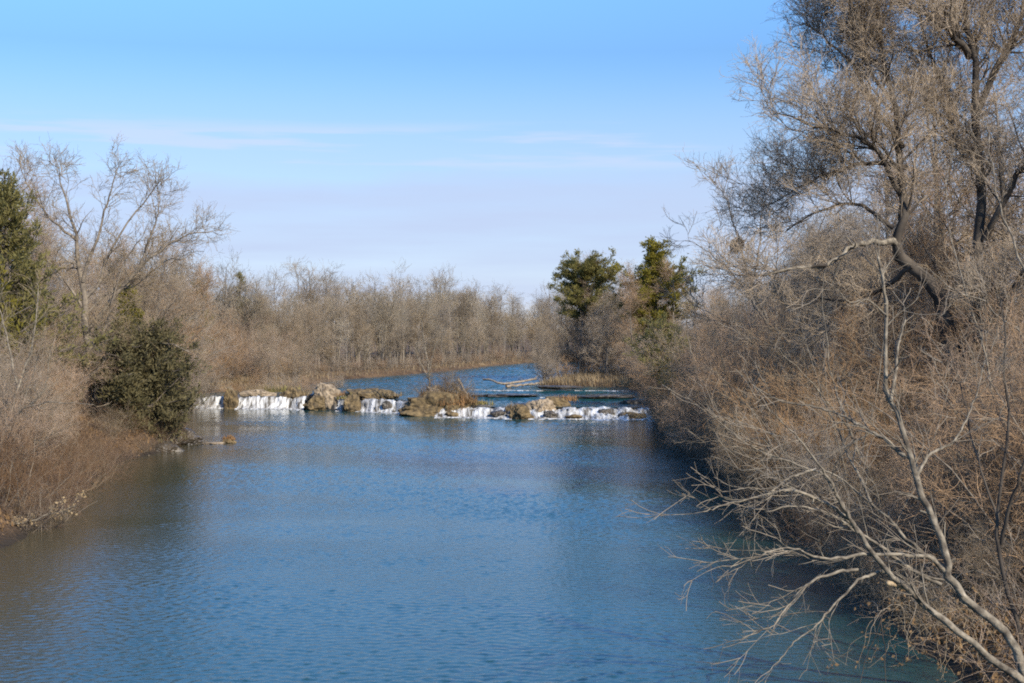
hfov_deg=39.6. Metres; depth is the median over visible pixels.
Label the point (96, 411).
rusty undergrowth
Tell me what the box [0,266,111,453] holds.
slim tree
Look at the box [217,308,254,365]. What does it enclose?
bare tree
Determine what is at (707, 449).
shrub
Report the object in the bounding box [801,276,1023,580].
thicket shrub
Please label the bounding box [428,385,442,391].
boulder
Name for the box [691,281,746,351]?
bare tree
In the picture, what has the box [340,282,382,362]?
bare tree
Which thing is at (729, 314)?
sapling tree
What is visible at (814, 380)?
thicket shrub
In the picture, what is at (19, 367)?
thicket shrub
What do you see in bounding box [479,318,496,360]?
bare tree
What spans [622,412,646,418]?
boulder
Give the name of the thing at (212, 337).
thicket shrub
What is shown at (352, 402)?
boulder
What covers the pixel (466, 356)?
thicket shrub
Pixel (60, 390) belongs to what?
thicket shrub
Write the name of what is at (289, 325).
bare tree
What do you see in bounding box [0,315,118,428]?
thicket shrub
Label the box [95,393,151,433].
shrub
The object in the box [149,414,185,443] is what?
shrub
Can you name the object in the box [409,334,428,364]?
bare tree
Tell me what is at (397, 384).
river water
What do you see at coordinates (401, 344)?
bare tree
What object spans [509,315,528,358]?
bare tree
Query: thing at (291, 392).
boulder
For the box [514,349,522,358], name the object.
thicket shrub
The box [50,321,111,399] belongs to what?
thicket shrub
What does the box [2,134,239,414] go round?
bare tree
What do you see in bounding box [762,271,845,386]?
bare tree
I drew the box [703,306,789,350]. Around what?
thicket shrub
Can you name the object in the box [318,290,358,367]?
bare tree
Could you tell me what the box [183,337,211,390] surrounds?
thicket shrub
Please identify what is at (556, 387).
rock shelf
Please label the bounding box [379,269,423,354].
bare tree
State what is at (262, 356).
sapling tree
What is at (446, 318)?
bare tree
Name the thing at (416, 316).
bare tree
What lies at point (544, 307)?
bare tree
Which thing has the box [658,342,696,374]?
thicket shrub
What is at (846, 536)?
shrub
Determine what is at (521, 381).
driftwood log
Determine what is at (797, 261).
bare tree
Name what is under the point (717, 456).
shrub
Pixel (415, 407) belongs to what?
rock islet
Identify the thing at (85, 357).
thicket shrub
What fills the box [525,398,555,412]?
boulder
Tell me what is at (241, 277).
cedar tree
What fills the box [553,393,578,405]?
grass tuft
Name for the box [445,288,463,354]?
bare tree
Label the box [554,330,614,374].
thicket shrub
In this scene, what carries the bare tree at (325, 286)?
on the ground at (20, 533)
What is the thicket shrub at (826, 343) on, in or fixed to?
on the ground at (20, 533)
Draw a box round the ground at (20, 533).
[0,329,1023,682]
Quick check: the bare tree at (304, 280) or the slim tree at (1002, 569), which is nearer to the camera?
the slim tree at (1002, 569)
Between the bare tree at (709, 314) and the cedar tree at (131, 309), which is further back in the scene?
the bare tree at (709, 314)
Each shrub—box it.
[0,302,73,451]
[0,315,53,427]
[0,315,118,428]
[0,360,96,473]
[0,361,81,461]
[0,400,64,468]
[0,422,82,503]
[0,425,76,517]
[0,466,86,532]
[1,308,74,374]
[1,328,101,413]
[2,358,89,451]
[2,479,71,535]
[3,315,125,418]
[5,431,115,504]
[12,397,81,457]
[12,457,99,517]
[21,430,101,496]
[33,445,100,509]
[37,350,92,410]
[38,372,89,438]
[39,418,95,464]
[40,295,91,376]
[46,450,95,491]
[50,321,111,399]
[52,369,92,413]
[58,415,108,458]
[59,351,116,409]
[59,402,92,430]
[59,434,126,492]
[60,367,89,421]
[61,429,141,482]
[62,428,116,476]
[65,286,113,374]
[67,318,128,403]
[74,315,198,363]
[78,423,138,475]
[85,399,135,440]
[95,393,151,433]
[109,447,127,462]
[130,428,160,452]
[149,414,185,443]
[152,434,175,452]
[162,420,193,444]
[168,318,221,376]
[171,331,203,409]
[175,309,220,372]
[180,349,235,411]
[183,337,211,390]
[184,330,224,381]
[200,309,244,369]
[206,317,263,382]
[211,322,293,376]
[218,307,295,374]
[219,361,236,379]
[244,363,272,384]
[245,330,285,378]
[246,374,271,387]
[248,320,313,375]
[255,373,283,392]
[266,339,317,382]
[279,371,303,387]
[306,376,327,387]
[321,352,347,371]
[326,370,347,387]
[334,353,351,370]
[351,356,364,369]
[365,356,380,369]
[374,357,387,368]
[386,357,395,368]
[397,355,411,367]
[401,354,418,367]
[406,370,447,395]
[412,364,461,395]
[419,366,478,395]
[422,347,442,366]
[425,352,443,365]
[443,354,454,364]
[446,350,461,363]
[451,376,488,398]
[461,350,472,362]
[470,350,482,363]
[489,344,506,360]
[501,348,512,359]
[505,350,517,358]
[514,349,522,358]
[528,347,564,381]
[551,352,579,376]
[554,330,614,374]
[573,343,605,375]
[574,331,627,372]
[602,350,622,374]
[607,324,653,375]
[610,331,642,369]
[615,344,681,388]
[615,346,638,376]
[619,344,657,385]
[622,312,693,402]
[623,347,657,383]
[629,347,698,426]
[631,332,670,382]
[631,380,667,408]
[633,284,783,405]
[633,327,694,356]
[635,334,754,452]
[638,373,702,432]
[641,394,665,420]
[643,326,691,363]
[648,353,711,436]
[648,375,707,449]
[653,373,726,452]
[654,347,763,471]
[657,297,840,427]
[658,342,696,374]
[670,290,793,404]
[670,318,697,354]
[672,428,704,458]
[679,307,790,386]
[681,309,759,375]
[682,301,779,359]
[682,340,851,466]
[683,300,868,433]
[686,379,784,464]
[687,425,727,470]
[688,433,718,462]
[689,314,786,388]
[690,307,784,398]
[692,288,943,479]
[693,433,753,480]
[696,429,735,474]
[697,372,828,490]
[701,298,788,370]
[701,373,824,508]
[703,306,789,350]
[704,296,737,357]
[704,437,779,495]
[707,343,956,508]
[714,283,803,364]
[720,453,751,485]
[722,295,866,375]
[722,317,872,450]
[723,324,834,384]
[727,269,1001,452]
[735,457,782,495]
[736,468,854,542]
[738,328,918,439]
[739,375,878,526]
[746,463,835,530]
[747,341,890,467]
[749,451,821,507]
[771,489,876,556]
[773,303,906,374]
[776,251,942,453]
[777,285,938,353]
[778,281,968,375]
[795,402,903,499]
[799,287,1001,421]
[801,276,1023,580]
[805,501,910,574]
[808,447,911,532]
[811,518,921,596]
[816,284,996,422]
[822,433,932,513]
[830,284,1013,445]
[833,546,954,618]
[838,454,978,554]
[840,305,1023,517]
[844,513,964,599]
[850,419,966,524]
[855,318,1023,572]
[855,386,948,476]
[877,306,1023,553]
[879,556,990,640]
[890,275,1023,530]
[896,406,974,476]
[918,456,1010,545]
[938,372,997,445]
[944,299,1023,493]
[945,309,1023,494]
[947,498,1023,604]
[960,321,1023,508]
[962,283,1023,464]
[967,337,1023,435]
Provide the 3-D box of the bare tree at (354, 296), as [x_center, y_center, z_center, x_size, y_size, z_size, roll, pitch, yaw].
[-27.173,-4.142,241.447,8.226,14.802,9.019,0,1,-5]
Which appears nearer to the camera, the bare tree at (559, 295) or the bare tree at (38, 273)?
the bare tree at (38, 273)
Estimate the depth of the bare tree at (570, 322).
308.39 m
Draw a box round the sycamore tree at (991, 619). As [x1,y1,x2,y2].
[615,181,1023,682]
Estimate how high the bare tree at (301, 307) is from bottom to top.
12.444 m
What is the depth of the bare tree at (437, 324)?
260.79 m
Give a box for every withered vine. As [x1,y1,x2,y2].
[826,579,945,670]
[853,561,995,645]
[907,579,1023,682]
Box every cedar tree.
[0,167,119,400]
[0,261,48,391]
[67,309,203,442]
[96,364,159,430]
[112,283,146,333]
[145,346,212,431]
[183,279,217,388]
[234,270,251,368]
[546,246,637,373]
[609,235,721,336]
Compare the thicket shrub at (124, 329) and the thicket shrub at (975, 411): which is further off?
the thicket shrub at (124, 329)
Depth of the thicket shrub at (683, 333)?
152.99 m
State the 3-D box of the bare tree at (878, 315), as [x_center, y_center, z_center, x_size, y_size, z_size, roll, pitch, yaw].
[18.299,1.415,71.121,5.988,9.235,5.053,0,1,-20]
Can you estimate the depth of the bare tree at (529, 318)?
298.74 m
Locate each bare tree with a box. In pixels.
[0,148,99,356]
[0,169,88,320]
[0,207,65,352]
[1,234,74,341]
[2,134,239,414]
[10,197,114,362]
[49,221,122,365]
[52,233,159,352]
[57,237,109,326]
[70,235,117,335]
[92,234,172,330]
[93,226,213,368]
[93,252,167,330]
[115,233,218,383]
[147,235,202,326]
[153,251,240,382]
[164,262,220,317]
[178,281,216,350]
[185,259,251,389]
[188,263,228,312]
[191,303,239,370]
[199,287,221,330]
[202,248,265,345]
[212,263,274,351]
[212,292,244,339]
[215,297,234,367]
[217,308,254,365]
[228,269,274,346]
[232,296,281,354]
[244,327,264,372]
[246,279,278,327]
[247,290,287,343]
[251,290,284,337]
[262,267,291,323]
[264,322,282,350]
[269,302,301,364]
[269,305,311,364]
[272,279,294,332]
[273,284,323,346]
[274,282,304,330]
[276,292,306,357]
[277,256,329,313]
[284,331,298,370]
[287,298,332,363]
[290,284,324,358]
[291,302,314,353]
[299,310,330,368]
[300,284,326,357]
[302,295,339,367]
[310,271,363,361]
[310,299,338,358]
[312,277,354,360]
[313,259,343,359]
[317,327,341,370]
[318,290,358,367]
[320,344,334,369]
[323,290,353,361]
[333,274,369,359]
[336,316,352,363]
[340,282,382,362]
[341,284,373,339]
[343,279,363,323]
[345,318,365,369]
[346,256,416,360]
[346,302,377,363]
[347,293,383,366]
[352,297,385,364]
[354,321,378,366]
[355,283,373,311]
[357,331,378,368]
[363,285,393,354]
[363,289,403,363]
[364,281,386,346]
[371,322,391,363]
[374,295,406,356]
[377,291,402,357]
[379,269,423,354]
[379,277,418,317]
[380,328,398,363]
[381,310,408,362]
[384,318,408,366]
[389,291,423,353]
[389,305,409,361]
[392,296,427,358]
[392,298,416,350]
[392,309,411,366]
[397,278,439,327]
[401,309,419,356]
[405,303,433,357]
[406,310,452,385]
[406,323,431,366]
[407,263,453,352]
[407,287,421,354]
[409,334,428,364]
[411,291,436,356]
[411,297,429,352]
[412,295,437,358]
[416,308,442,358]
[420,265,458,351]
[420,303,447,356]
[424,260,465,350]
[424,292,443,348]
[425,310,452,346]
[426,292,451,354]
[426,340,438,361]
[428,297,458,360]
[428,317,439,351]
[433,325,447,365]
[436,289,464,355]
[436,324,455,359]
[438,338,449,364]
[442,287,479,359]
[442,296,467,356]
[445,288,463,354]
[447,326,457,352]
[451,297,478,357]
[453,282,480,336]
[454,325,476,359]
[455,316,479,353]
[457,326,470,360]
[459,282,497,338]
[461,279,493,356]
[461,291,490,358]
[469,294,496,347]
[469,318,485,361]
[475,327,489,358]
[478,308,496,351]
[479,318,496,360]
[481,291,510,357]
[482,294,508,353]
[485,321,505,352]
[490,283,515,350]
[494,304,524,351]
[495,321,509,359]
[497,312,514,358]
[501,292,526,347]
[502,292,525,341]
[503,312,522,351]
[507,296,528,353]
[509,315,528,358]
[512,303,525,350]
[515,293,547,352]
[522,312,544,347]
[522,325,564,381]
[524,300,549,352]
[527,280,568,341]
[528,298,555,332]
[534,291,565,350]
[535,308,574,376]
[536,294,562,336]
[551,287,571,347]
[551,292,566,332]
[553,316,573,342]
[554,292,572,349]
[555,273,614,367]
[556,249,636,373]
[558,323,571,344]
[560,304,586,349]
[565,305,585,351]
[575,288,636,375]
[576,296,629,372]
[588,258,645,373]
[601,260,662,365]
[608,266,654,362]
[621,258,683,354]
[641,254,702,349]
[653,133,799,389]
[664,287,707,346]
[677,0,1023,464]
[677,285,744,359]
[682,282,735,335]
[688,314,723,380]
[689,291,719,336]
[689,299,739,360]
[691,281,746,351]
[710,303,738,353]
[722,271,779,331]
[733,307,763,367]
[752,228,813,312]
[757,197,868,321]
[758,289,807,374]
[760,264,792,319]
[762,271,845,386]
[773,231,870,341]
[777,280,874,392]
[780,228,856,317]
[784,87,961,351]
[786,210,871,291]
[788,210,851,279]
[799,26,1023,363]
[802,180,932,352]
[808,207,905,292]
[824,266,869,322]
[824,278,908,419]
[842,217,885,270]
[843,214,1000,393]
[862,245,927,353]
[869,27,1023,390]
[878,215,992,379]
[882,211,989,341]
[893,184,1023,405]
[903,35,1023,370]
[926,198,1023,336]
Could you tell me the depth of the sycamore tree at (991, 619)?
29.60 m
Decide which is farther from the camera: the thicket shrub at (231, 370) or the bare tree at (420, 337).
the bare tree at (420, 337)
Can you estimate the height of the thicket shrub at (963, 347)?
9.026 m
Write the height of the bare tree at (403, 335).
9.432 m
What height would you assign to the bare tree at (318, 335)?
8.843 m
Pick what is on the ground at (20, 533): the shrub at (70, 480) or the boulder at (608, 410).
the shrub at (70, 480)
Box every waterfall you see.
[195,396,223,408]
[235,395,305,409]
[336,398,344,410]
[355,398,406,413]
[434,407,511,419]
[528,406,653,420]
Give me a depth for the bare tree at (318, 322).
211.42 m
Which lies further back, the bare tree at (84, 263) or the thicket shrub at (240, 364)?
the thicket shrub at (240, 364)
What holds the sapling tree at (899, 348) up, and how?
on the ground at (20, 533)
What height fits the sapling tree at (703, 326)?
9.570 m
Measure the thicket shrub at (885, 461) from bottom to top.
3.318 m
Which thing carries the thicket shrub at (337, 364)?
on the ground at (20, 533)
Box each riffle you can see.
[491,390,542,390]
[575,390,625,391]
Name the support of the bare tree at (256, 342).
on the ground at (20, 533)
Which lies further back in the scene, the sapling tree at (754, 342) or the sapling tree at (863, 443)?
the sapling tree at (754, 342)
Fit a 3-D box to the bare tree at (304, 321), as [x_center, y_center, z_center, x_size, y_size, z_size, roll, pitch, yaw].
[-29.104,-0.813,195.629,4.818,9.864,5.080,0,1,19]
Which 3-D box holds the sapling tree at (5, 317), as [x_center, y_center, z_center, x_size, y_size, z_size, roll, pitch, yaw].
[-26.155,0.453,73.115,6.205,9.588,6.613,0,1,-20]
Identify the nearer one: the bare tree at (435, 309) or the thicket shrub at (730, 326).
the thicket shrub at (730, 326)
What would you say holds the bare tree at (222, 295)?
on the ground at (20, 533)
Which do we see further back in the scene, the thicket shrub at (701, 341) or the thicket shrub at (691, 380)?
the thicket shrub at (701, 341)
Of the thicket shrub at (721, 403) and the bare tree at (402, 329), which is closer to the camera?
the thicket shrub at (721, 403)
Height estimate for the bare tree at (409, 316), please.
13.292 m
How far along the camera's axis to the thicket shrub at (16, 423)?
62.00 m
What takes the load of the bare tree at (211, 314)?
on the ground at (20, 533)
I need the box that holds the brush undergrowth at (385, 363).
[204,344,638,384]
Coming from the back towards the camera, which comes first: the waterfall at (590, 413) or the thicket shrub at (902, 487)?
the waterfall at (590, 413)
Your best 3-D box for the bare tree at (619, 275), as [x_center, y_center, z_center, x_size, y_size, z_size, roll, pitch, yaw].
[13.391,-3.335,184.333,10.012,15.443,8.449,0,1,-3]
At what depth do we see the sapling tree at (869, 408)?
57.52 m
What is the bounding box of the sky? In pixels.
[0,0,1023,328]
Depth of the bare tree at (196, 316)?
139.03 m
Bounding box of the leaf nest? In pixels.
[727,237,746,253]
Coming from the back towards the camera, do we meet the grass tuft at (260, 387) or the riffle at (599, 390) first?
the riffle at (599, 390)
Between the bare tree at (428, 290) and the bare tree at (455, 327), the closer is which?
the bare tree at (455, 327)
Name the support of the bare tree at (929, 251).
on the ground at (20, 533)
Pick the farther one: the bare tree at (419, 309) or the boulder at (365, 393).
the bare tree at (419, 309)
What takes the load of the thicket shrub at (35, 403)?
on the ground at (20, 533)
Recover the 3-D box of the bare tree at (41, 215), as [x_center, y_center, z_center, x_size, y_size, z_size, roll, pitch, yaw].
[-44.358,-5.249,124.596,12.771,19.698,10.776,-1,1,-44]
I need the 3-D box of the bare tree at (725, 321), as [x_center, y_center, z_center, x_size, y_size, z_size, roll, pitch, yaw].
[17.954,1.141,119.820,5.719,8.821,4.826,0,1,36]
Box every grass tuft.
[221,434,235,439]
[243,383,282,392]
[264,384,300,392]
[296,387,311,396]
[338,391,348,395]
[381,391,404,397]
[430,382,461,395]
[432,391,467,409]
[456,392,481,405]
[473,399,494,405]
[505,403,515,412]
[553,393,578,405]
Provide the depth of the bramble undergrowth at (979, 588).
40.32 m
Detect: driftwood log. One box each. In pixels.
[482,376,536,384]
[505,382,540,387]
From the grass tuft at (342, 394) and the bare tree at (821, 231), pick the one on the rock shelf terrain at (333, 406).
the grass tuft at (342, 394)
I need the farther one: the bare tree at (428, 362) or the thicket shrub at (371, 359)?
the thicket shrub at (371, 359)
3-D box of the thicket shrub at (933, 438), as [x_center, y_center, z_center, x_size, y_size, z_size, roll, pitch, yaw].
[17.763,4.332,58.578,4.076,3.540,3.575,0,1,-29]
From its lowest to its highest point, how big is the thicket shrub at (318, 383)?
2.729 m
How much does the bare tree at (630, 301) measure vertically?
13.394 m
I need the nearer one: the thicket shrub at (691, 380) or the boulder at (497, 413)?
the thicket shrub at (691, 380)
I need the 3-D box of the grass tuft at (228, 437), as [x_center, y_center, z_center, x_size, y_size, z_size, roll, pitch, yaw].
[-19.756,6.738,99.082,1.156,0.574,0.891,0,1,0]
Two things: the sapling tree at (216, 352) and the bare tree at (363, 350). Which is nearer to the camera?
the sapling tree at (216, 352)
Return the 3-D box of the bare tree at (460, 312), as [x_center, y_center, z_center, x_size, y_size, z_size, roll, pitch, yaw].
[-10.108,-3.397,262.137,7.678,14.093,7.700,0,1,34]
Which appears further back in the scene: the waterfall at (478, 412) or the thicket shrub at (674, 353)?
the waterfall at (478, 412)
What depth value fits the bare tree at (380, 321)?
256.61 m
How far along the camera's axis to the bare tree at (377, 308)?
233.00 m
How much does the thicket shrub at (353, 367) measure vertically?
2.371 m
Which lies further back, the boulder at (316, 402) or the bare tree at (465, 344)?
the bare tree at (465, 344)
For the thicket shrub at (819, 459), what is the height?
5.956 m
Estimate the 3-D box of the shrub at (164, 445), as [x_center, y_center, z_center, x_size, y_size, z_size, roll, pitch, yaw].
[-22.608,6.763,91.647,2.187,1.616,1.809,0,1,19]
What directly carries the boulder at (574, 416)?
in the river water at (302, 546)
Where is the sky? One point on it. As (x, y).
(494, 140)
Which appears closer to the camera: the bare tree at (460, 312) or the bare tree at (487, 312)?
the bare tree at (460, 312)
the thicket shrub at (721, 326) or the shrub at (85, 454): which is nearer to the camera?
the shrub at (85, 454)
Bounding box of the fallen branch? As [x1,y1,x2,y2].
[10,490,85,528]
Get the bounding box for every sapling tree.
[0,264,65,404]
[0,281,81,451]
[21,336,85,434]
[54,300,90,369]
[190,313,229,391]
[246,322,286,376]
[298,334,333,382]
[682,305,820,458]
[683,297,722,376]
[706,290,766,352]
[720,301,765,380]
[729,325,822,405]
[739,272,839,334]
[752,285,938,525]
[815,349,929,483]
[858,330,928,432]
[915,339,991,451]
[928,369,1023,541]
[955,348,1019,508]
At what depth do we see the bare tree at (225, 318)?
172.27 m
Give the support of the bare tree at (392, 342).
on the ground at (20, 533)
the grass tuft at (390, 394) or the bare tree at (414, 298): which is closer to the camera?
the grass tuft at (390, 394)
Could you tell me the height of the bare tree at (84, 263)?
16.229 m
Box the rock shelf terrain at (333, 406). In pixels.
[189,392,654,417]
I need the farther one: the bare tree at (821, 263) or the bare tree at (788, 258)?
the bare tree at (788, 258)
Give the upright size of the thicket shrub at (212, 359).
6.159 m
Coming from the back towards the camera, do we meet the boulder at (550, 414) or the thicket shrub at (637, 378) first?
the thicket shrub at (637, 378)
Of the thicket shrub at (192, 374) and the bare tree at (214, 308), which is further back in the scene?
the bare tree at (214, 308)
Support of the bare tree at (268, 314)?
on the ground at (20, 533)
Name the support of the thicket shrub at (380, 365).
on the ground at (20, 533)
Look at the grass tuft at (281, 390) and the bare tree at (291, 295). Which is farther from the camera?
the bare tree at (291, 295)
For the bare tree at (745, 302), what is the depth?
138.97 m
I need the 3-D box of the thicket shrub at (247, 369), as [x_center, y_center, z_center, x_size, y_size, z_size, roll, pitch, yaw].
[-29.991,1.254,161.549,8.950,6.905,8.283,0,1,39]
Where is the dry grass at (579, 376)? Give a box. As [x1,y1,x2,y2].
[189,358,647,389]
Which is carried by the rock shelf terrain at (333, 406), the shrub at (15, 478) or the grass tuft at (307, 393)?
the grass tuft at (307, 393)
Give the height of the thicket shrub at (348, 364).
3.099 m
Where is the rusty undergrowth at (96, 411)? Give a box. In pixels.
[0,384,192,556]
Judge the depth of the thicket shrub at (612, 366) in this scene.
172.62 m
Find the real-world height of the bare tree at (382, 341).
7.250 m
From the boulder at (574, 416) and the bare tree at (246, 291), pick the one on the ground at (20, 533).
the bare tree at (246, 291)
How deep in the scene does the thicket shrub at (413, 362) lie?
221.13 m
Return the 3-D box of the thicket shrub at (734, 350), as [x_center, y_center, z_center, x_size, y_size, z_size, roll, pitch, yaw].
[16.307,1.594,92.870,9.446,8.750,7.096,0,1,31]
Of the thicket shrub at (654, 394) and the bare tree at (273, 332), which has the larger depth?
the bare tree at (273, 332)
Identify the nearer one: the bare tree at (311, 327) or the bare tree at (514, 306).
the bare tree at (311, 327)
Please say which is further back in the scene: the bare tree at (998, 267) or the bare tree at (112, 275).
the bare tree at (112, 275)
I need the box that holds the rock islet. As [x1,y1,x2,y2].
[398,391,485,416]
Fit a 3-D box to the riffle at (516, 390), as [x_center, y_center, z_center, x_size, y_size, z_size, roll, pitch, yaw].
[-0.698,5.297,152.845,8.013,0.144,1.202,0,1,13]
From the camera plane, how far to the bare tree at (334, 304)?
206.64 m
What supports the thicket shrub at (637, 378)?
on the ground at (20, 533)
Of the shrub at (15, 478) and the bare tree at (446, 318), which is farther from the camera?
the bare tree at (446, 318)
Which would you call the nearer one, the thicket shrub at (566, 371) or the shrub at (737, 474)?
the shrub at (737, 474)
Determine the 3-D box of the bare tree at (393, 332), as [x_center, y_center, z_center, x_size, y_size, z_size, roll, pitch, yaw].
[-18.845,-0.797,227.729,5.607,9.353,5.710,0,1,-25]
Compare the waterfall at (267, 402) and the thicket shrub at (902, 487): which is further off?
the waterfall at (267, 402)
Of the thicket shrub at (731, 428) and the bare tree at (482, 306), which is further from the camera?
the bare tree at (482, 306)
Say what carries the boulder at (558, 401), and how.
on the rock shelf terrain at (333, 406)
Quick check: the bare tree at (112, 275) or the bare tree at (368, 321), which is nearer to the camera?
the bare tree at (112, 275)
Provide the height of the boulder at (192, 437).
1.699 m
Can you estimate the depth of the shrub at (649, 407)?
120.69 m
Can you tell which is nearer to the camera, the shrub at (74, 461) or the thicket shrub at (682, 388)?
the shrub at (74, 461)
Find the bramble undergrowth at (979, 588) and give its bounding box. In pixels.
[641,394,1023,682]
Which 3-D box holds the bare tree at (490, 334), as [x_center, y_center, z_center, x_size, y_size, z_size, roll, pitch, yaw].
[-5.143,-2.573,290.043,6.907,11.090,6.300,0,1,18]
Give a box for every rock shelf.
[472,393,538,396]
[536,385,584,389]
[561,394,635,398]
[618,399,652,403]
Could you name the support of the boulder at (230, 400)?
on the rock shelf terrain at (333, 406)
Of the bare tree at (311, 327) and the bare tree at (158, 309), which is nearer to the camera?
the bare tree at (158, 309)
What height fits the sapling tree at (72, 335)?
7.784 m
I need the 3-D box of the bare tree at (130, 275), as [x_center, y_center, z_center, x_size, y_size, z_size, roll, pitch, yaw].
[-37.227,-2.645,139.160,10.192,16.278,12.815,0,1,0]
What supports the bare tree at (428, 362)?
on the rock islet
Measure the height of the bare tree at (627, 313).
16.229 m
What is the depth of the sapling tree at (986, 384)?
49.21 m
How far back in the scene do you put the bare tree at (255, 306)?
177.49 m
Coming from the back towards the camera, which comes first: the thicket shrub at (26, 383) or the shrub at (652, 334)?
the shrub at (652, 334)
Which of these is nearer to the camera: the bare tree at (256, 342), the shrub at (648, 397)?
the shrub at (648, 397)
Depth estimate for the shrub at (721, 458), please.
73.62 m
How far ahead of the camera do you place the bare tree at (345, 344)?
202.01 m
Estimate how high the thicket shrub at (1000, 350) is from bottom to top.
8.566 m
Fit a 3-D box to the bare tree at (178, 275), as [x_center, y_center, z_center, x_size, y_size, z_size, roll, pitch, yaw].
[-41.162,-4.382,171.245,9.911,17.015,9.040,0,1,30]
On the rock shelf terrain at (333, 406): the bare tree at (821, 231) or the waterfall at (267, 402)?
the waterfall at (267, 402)
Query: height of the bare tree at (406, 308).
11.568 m
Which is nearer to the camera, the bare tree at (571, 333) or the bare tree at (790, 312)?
the bare tree at (790, 312)
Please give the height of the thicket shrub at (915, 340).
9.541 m
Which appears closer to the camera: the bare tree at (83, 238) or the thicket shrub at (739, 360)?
the thicket shrub at (739, 360)
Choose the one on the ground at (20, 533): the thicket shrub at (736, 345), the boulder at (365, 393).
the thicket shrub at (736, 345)
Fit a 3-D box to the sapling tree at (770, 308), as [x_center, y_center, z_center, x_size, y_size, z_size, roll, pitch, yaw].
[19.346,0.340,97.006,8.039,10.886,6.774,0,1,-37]
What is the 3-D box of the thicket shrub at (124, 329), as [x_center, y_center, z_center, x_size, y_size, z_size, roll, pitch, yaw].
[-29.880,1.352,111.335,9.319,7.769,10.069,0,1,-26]
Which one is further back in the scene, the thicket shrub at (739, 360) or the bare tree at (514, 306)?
the bare tree at (514, 306)
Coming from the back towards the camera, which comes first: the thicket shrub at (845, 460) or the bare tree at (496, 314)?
the bare tree at (496, 314)
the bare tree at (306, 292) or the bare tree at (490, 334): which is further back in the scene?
the bare tree at (490, 334)
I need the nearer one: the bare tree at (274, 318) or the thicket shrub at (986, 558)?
the thicket shrub at (986, 558)
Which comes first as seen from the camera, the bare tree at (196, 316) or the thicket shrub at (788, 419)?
the thicket shrub at (788, 419)
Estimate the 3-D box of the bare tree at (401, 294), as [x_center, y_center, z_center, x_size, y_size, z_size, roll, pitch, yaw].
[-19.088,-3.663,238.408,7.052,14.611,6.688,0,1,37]
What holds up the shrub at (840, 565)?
on the ground at (20, 533)
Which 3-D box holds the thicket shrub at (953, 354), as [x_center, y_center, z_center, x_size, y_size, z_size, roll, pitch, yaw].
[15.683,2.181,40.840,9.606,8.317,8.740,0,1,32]
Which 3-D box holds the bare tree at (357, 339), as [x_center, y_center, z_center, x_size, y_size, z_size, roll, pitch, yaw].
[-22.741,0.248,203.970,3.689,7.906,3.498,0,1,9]
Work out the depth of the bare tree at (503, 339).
270.42 m
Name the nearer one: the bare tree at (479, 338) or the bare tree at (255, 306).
the bare tree at (255, 306)
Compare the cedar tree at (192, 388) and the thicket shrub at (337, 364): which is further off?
the thicket shrub at (337, 364)
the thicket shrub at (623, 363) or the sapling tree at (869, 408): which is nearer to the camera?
the sapling tree at (869, 408)
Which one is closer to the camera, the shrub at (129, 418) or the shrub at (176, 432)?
the shrub at (129, 418)
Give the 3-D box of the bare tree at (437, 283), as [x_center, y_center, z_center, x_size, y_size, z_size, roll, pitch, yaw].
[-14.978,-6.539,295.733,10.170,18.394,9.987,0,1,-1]
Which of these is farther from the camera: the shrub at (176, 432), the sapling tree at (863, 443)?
the shrub at (176, 432)
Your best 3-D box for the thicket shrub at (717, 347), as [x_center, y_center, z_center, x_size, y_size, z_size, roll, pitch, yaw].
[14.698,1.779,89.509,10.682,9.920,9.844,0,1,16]
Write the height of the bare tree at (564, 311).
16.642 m
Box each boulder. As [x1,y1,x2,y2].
[153,441,184,451]
[169,428,203,444]
[201,442,224,443]
[221,437,236,442]
[223,386,238,408]
[239,389,276,395]
[279,386,306,398]
[303,395,325,409]
[312,382,340,409]
[342,394,360,411]
[346,388,399,399]
[382,400,391,409]
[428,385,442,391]
[445,403,459,411]
[445,411,458,416]
[490,409,505,416]
[508,404,533,418]
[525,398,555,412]
[543,410,556,417]
[545,396,570,408]
[565,414,582,417]
[598,408,614,413]
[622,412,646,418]
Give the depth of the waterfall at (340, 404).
138.21 m
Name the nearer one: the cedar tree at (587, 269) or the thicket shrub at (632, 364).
the thicket shrub at (632, 364)
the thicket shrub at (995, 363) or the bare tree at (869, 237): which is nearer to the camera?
the thicket shrub at (995, 363)
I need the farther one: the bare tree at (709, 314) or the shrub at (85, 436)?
the bare tree at (709, 314)
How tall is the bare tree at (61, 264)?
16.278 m
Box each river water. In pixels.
[0,408,961,682]
[199,361,648,407]
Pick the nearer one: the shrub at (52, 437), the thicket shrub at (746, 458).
the thicket shrub at (746, 458)
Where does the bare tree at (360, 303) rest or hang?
on the ground at (20, 533)
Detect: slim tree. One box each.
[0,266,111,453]
[665,362,810,498]
[718,226,872,469]
[880,89,1023,515]
[907,260,1023,648]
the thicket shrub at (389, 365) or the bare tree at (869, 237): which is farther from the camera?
the thicket shrub at (389, 365)
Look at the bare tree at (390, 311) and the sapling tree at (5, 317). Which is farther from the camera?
the bare tree at (390, 311)
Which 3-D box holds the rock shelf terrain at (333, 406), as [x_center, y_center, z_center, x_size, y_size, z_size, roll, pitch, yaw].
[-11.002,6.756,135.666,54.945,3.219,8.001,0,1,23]
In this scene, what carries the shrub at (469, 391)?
on the rock islet
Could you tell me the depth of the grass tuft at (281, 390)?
145.03 m
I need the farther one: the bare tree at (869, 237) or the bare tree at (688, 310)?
the bare tree at (688, 310)
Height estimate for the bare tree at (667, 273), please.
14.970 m

